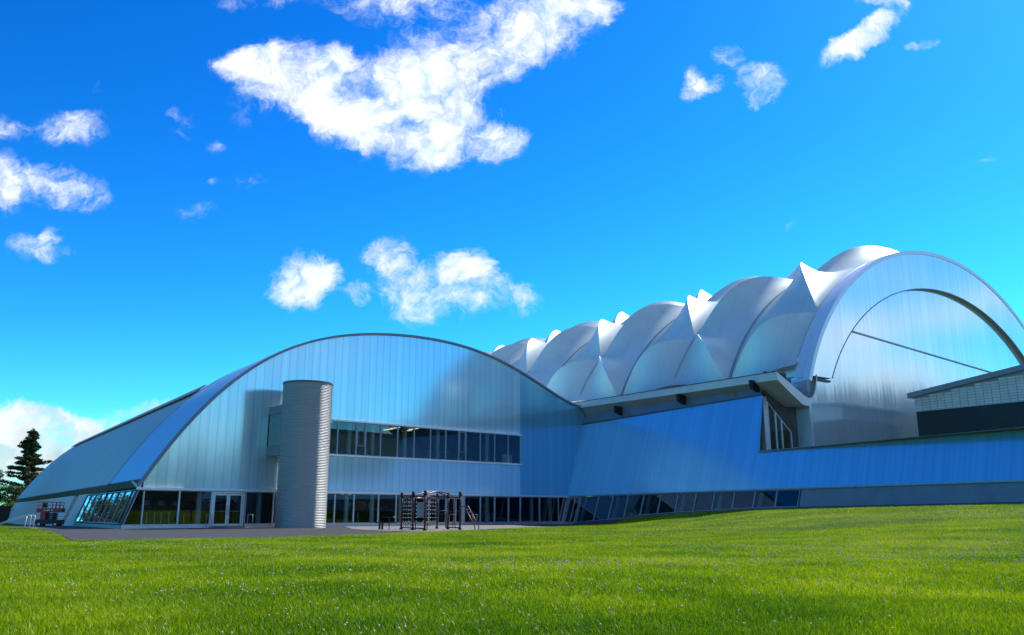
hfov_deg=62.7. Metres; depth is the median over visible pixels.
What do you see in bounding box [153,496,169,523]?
exercise machine
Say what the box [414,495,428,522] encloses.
window
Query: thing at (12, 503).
broadleaf tree
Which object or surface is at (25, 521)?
handrail
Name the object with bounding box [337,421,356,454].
window
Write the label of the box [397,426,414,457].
window
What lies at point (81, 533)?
yard
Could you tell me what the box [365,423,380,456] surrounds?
window
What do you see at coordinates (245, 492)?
window
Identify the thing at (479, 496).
window
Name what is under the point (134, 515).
window
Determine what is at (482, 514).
exercise machine
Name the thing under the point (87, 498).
window
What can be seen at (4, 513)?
brick wall
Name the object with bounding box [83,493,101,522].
window
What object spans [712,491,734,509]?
window
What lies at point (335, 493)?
window
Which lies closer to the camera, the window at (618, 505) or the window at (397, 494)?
the window at (397, 494)
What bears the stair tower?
on the yard at (81, 533)
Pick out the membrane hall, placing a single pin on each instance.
(796, 385)
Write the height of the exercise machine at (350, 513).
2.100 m
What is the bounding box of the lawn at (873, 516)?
[0,505,1023,634]
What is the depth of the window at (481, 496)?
78.47 m
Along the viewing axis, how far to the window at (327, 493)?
67.66 m
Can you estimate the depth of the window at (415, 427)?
74.79 m
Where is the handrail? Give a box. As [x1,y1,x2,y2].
[0,515,36,528]
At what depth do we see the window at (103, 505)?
65.86 m
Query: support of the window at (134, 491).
in the sports hall
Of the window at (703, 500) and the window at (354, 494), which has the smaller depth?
the window at (703, 500)
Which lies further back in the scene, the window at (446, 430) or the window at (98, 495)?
the window at (446, 430)
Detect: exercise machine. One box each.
[142,496,154,523]
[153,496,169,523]
[169,496,184,523]
[348,499,358,522]
[365,499,379,522]
[402,500,407,520]
[465,500,473,521]
[481,501,493,521]
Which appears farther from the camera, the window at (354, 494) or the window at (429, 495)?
the window at (429, 495)
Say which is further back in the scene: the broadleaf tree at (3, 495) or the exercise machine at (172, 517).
the broadleaf tree at (3, 495)
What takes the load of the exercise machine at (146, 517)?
on the sports hall
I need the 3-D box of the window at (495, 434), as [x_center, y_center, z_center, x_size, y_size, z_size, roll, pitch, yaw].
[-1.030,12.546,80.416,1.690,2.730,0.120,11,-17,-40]
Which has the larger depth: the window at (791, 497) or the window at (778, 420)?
the window at (778, 420)
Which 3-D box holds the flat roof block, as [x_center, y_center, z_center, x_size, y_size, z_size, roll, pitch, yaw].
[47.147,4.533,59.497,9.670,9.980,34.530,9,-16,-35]
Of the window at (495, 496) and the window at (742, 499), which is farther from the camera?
the window at (495, 496)
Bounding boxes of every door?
[209,491,244,526]
[446,496,464,523]
[563,497,580,523]
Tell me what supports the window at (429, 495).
in the sports hall
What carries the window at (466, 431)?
in the sports hall
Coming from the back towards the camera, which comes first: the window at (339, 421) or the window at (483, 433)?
the window at (483, 433)
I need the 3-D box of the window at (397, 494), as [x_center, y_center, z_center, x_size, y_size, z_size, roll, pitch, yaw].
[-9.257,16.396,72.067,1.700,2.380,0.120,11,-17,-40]
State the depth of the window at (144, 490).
59.03 m
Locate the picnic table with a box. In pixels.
[376,517,396,528]
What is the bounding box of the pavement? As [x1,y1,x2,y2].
[344,525,540,531]
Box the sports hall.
[7,333,583,528]
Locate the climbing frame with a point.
(421, 508)
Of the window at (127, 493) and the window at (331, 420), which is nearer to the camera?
the window at (127, 493)
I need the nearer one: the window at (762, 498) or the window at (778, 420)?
the window at (762, 498)
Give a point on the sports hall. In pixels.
(506, 435)
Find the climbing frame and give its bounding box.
[399,490,478,530]
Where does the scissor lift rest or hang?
on the yard at (81, 533)
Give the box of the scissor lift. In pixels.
[34,502,64,525]
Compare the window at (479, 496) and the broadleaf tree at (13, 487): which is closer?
the window at (479, 496)
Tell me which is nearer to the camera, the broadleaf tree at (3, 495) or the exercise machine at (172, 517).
the exercise machine at (172, 517)
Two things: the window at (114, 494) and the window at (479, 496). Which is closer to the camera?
the window at (114, 494)
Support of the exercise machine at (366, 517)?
on the sports hall
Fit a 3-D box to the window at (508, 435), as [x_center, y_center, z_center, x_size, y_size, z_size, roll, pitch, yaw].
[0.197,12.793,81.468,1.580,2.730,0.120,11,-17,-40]
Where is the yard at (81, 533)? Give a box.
[19,520,620,539]
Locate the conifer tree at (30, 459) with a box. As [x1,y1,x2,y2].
[0,428,52,502]
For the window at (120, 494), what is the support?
in the sports hall
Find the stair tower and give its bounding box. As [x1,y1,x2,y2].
[274,380,332,527]
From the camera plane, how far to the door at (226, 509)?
61.97 m
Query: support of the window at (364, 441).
in the sports hall
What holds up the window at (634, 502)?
in the membrane hall
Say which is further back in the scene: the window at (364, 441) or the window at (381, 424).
the window at (381, 424)
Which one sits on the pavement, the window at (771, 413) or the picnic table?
the picnic table
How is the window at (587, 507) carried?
in the membrane hall
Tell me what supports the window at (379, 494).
in the sports hall
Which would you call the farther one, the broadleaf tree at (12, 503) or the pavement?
the broadleaf tree at (12, 503)
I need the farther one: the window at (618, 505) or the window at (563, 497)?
the window at (563, 497)
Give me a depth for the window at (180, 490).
60.58 m
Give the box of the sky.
[0,0,1023,504]
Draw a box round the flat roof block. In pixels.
[907,364,1023,435]
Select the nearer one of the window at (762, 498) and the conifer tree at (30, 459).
the window at (762, 498)
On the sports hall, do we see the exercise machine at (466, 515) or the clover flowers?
the exercise machine at (466, 515)
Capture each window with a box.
[74,494,91,522]
[78,494,95,522]
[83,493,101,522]
[87,493,106,522]
[93,492,112,523]
[98,491,118,523]
[104,490,124,523]
[110,489,132,524]
[116,489,136,524]
[122,490,143,524]
[141,490,179,524]
[177,490,211,524]
[243,492,273,523]
[326,493,334,523]
[329,420,338,453]
[334,493,353,523]
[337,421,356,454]
[353,494,378,522]
[356,423,365,455]
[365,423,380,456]
[378,494,396,521]
[380,424,397,456]
[396,494,411,522]
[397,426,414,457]
[414,427,430,458]
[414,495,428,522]
[429,495,445,522]
[430,429,445,459]
[446,430,458,460]
[459,431,465,460]
[464,496,480,522]
[466,431,480,461]
[480,433,494,462]
[480,496,494,521]
[495,434,507,462]
[495,496,508,521]
[508,435,520,463]
[509,496,520,521]
[526,497,539,521]
[540,497,558,521]
[559,497,566,521]
[575,496,598,521]
[593,495,612,520]
[608,495,627,518]
[623,494,643,517]
[640,494,660,514]
[657,493,677,513]
[675,493,695,512]
[693,492,714,510]
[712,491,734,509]
[732,491,754,508]
[753,490,776,507]
[767,401,777,449]
[775,412,782,448]
[775,489,800,506]
[781,419,792,447]
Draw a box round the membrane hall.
[485,246,1023,523]
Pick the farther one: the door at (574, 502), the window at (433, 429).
the door at (574, 502)
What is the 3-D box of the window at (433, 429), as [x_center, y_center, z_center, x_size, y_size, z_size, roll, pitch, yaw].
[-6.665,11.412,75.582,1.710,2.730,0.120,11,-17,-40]
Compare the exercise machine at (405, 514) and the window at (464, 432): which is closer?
the exercise machine at (405, 514)
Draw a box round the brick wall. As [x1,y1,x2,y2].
[0,506,10,522]
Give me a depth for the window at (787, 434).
66.94 m
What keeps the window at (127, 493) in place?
in the sports hall
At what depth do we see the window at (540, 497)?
83.64 m
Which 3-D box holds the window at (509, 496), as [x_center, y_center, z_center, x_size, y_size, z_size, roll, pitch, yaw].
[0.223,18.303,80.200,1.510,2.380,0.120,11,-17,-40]
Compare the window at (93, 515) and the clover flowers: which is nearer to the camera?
the clover flowers
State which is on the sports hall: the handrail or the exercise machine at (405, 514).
the exercise machine at (405, 514)
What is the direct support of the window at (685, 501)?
in the membrane hall
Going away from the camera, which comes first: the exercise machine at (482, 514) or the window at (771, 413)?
the window at (771, 413)
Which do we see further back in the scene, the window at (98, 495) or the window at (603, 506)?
the window at (603, 506)
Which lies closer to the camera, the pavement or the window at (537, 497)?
the pavement
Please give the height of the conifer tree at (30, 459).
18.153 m
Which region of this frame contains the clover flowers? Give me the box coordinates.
[0,503,1023,634]
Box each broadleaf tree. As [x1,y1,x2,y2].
[0,469,9,504]
[0,483,28,505]
[6,501,15,510]

